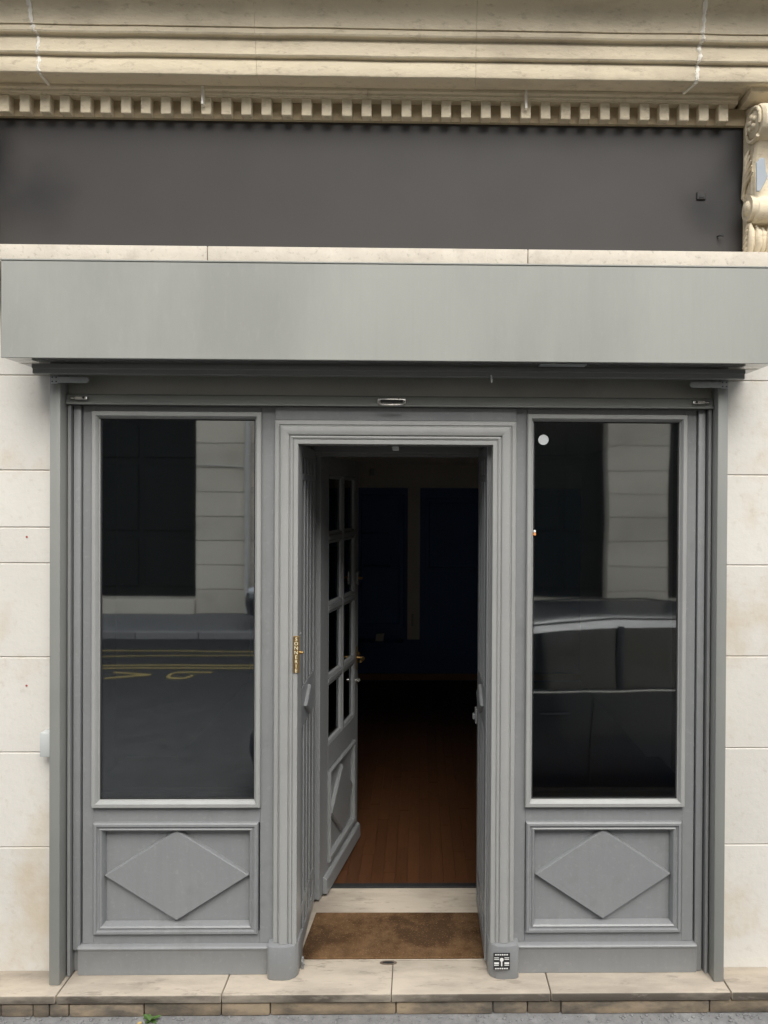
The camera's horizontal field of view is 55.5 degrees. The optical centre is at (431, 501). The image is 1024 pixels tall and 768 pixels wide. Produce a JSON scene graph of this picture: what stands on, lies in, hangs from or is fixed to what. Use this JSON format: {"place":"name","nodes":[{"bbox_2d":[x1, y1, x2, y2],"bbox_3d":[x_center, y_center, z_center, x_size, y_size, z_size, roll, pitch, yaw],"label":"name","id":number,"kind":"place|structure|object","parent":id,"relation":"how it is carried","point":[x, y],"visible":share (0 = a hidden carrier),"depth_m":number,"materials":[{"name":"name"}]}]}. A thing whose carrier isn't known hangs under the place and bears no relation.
{"place":"outdoors","nodes":[
{"label":"outdoors","id":0,"kind":"place"},
{"bbox_2d":[375,633,383,640],"bbox_3d":[-0.635,1.653,8.864,0.110,0.099,0.003,0,0,-1],"label":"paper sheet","id":1,"kind":"object","parent":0,"point":[379,637],"visible":1,"depth_m":8.86,"materials":[{"name":"paper"}]},
{"bbox_2d":[0,1010,767,1023],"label":"pavement","id":2,"kind":"structure","parent":0,"point":[570,1018],"depth_m":3.32,"materials":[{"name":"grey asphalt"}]},
{"bbox_2d":[143,1014,160,1023],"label":"weed","id":3,"kind":"object","parent":2,"relation":"on","point":[148,1018],"visible":1,"depth_m":3.29,"materials":[{"name":"green plant"}]},
{"bbox_2d":[0,0,767,970],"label":"stone building","id":4,"kind":"structure","parent":2,"relation":"on","point":[616,132],"depth_m":3.47,"materials":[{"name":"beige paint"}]},
{"bbox_2d":[40,729,49,756],"bbox_3d":[-1.808,1.143,3.447,0.068,0.112,0.066,0,0,-1],"label":"meter box","id":5,"kind":"object","parent":4,"relation":"attached to","point":[45,743],"visible":0.55,"depth_m":3.41,"materials":[{"name":"white plastic"}]},
{"bbox_2d":[0,258,767,388],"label":"awning cassette","id":6,"kind":"object","parent":4,"relation":"attached to","point":[307,319],"visible":1,"depth_m":3.20,"materials":[{"name":"grey metal"}]},
{"bbox_2d":[49,375,727,984],"bbox_3d":[-0.195,0.818,3.445,3.150,2.870,0.108,0,0,-1],"label":"roller shutter","id":7,"kind":"object","parent":4,"relation":"attached to","point":[375,391],"visible":0.87,"depth_m":3.43,"materials":[{"name":"grey paint"}]},
{"bbox_2d":[696,192,705,199],"bbox_3d":[1.296,-1.472,3.504,0.044,0.038,0.011,0,0,-1],"label":"junction box","id":8,"kind":"object","parent":4,"relation":"attached to","point":[701,195],"visible":1,"depth_m":3.50,"materials":[{"name":"paint"}]},
{"bbox_2d":[756,158,767,191],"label":"sheet patch","id":9,"kind":"object","parent":4,"relation":"attached to","point":[761,176],"visible":1,"depth_m":3.36,"materials":[{"name":"white paper"}]},
{"bbox_2d":[0,888,767,1016],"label":"stone step","id":10,"kind":"object","parent":2,"relation":"on","point":[375,986],"visible":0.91,"depth_m":3.37,"materials":[{"name":"stone"}]},
{"bbox_2d":[380,960,396,964],"bbox_3d":[-0.213,2.251,3.553,0.084,0.003,0.032,0,0,-1],"label":"floor socket","id":11,"kind":"object","parent":10,"relation":"on","point":[388,962],"visible":1,"depth_m":3.55,"materials":[{"name":"metal"}]},
{"bbox_2d":[67,405,711,980],"bbox_3d":[-0.201,0.900,3.770,3.052,2.699,0.708,0,0,-1],"label":"wooden shopfront","id":12,"kind":"object","parent":10,"relation":"on","point":[183,865],"visible":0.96,"depth_m":3.47,"materials":[{"name":"grey paint"}]},
{"bbox_2d":[91,411,261,807],"bbox_3d":[-1.209,0.514,3.461,0.795,1.875,0.048,0,0,-1],"label":"window frame","id":13,"kind":"structure","parent":12,"relation":"in","point":[97,801],"depth_m":3.45,"materials":[{"name":"grey paint"}]},
{"bbox_2d":[293,633,303,672],"bbox_3d":[-0.631,0.713,3.436,0.049,0.190,0.020,0,0,-24],"label":"bell plate","id":14,"kind":"object","parent":12,"relation":"attached to","point":[296,652],"visible":1,"depth_m":3.43,"materials":[{"name":"gold metal"}]},
{"bbox_2d":[301,956,304,968],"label":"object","id":15,"kind":"object","parent":12,"relation":"attached to","point":[302,962],"visible":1,"depth_m":3.50,"materials":[{"name":"grey paint"}]},
{"bbox_2d":[300,446,315,940],"bbox_3d":[-0.654,0.970,3.775,0.056,2.497,0.540,0,0,-1],"label":"wooden shutter","id":16,"kind":"object","parent":12,"relation":"attached to","point":[308,649],"visible":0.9,"depth_m":3.77,"materials":[{"name":"grey paint"}]},
{"bbox_2d":[314,457,364,899],"bbox_3d":[-0.574,0.982,4.497,0.171,2.490,0.902,0,0,9],"label":"glazed door","id":17,"kind":"structure","parent":12,"relation":"attached to","point":[337,680],"depth_m":4.40,"materials":[{"name":"grey paint"}]},
{"bbox_2d":[472,446,490,960],"bbox_3d":[0.263,0.975,3.796,0.065,2.497,0.552,0,0,-1],"label":"wooden shutter","id":18,"kind":"object","parent":12,"relation":"attached to","point":[481,715],"visible":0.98,"depth_m":3.67,"materials":[{"name":"grey paint"}]},
{"bbox_2d":[493,953,509,969],"bbox_3d":[0.327,2.156,3.413,0.078,0.079,0.002,0,0,-1],"label":"security sticker","id":19,"kind":"object","parent":12,"relation":"attached to","point":[501,961],"visible":1,"depth_m":3.41,"materials":[{"name":"black plastic"}]},
{"bbox_2d":[538,435,547,444],"bbox_3d":[0.534,-0.295,3.489,0.049,0.049,0.001,0,0,-1],"label":"round sticker","id":20,"kind":"object","parent":12,"relation":"attached to","point":[542,439],"visible":1,"depth_m":3.49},
{"bbox_2d":[525,414,687,807],"bbox_3d":[0.832,0.525,3.493,0.765,1.875,0.048,0,0,-1],"label":"window frame","id":21,"kind":"structure","parent":12,"relation":"in","point":[682,420],"depth_m":3.48,"materials":[{"name":"grey paint"}]},
{"bbox_2d":[303,912,483,958],"bbox_3d":[-0.191,2.245,3.774,0.926,0.012,0.389,0,0,-1],"label":"doormat","id":22,"kind":"object","parent":10,"relation":"on","point":[443,935],"visible":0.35,"depth_m":3.75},
{"bbox_2d":[119,420,673,454],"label":"interior ceiling","id":23,"kind":"structure","parent":0,"point":[575,438],"depth_m":5.98,"materials":[{"name":"paint"}]},
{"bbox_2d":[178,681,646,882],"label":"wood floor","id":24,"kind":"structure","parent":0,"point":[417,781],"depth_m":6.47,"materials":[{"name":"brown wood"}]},
{"bbox_2d":[116,420,249,764],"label":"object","id":25,"kind":"structure","parent":24,"relation":"on","point":[182,590],"depth_m":6.29,"materials":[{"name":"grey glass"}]},
{"bbox_2d":[331,883,475,887],"bbox_3d":[-0.194,2.252,4.256,0.910,0.022,0.043,0,0,-1],"label":"threshold","id":26,"kind":"object","parent":24,"relation":"on","point":[403,885],"visible":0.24,"depth_m":4.25,"materials":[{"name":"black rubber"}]},
{"bbox_2d":[248,453,582,680],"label":"interior back wall","id":27,"kind":"structure","parent":24,"relation":"on","point":[418,539],"depth_m":9.04,"materials":[{"name":"black paint"}]},
{"bbox_2d":[358,495,403,627],"bbox_3d":[-0.638,0.742,9.016,0.580,1.650,0.020,0,0,-1],"label":"door panel","id":28,"kind":"structure","parent":27,"relation":"in","point":[361,497],"depth_m":9.01,"materials":[{"name":"paint"}]},
{"bbox_2d":[425,498,477,571],"bbox_3d":[0.284,0.417,9.028,0.740,0.910,0.020,0,0,-1],"label":"door panel","id":29,"kind":"structure","parent":27,"relation":"in","point":[427,500],"depth_m":9.02,"materials":[{"name":"blue paint"}]},
{"bbox_2d":[580,432,673,768],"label":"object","id":30,"kind":"structure","parent":24,"relation":"on","point":[626,583],"depth_m":6.90,"materials":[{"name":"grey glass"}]}
]}

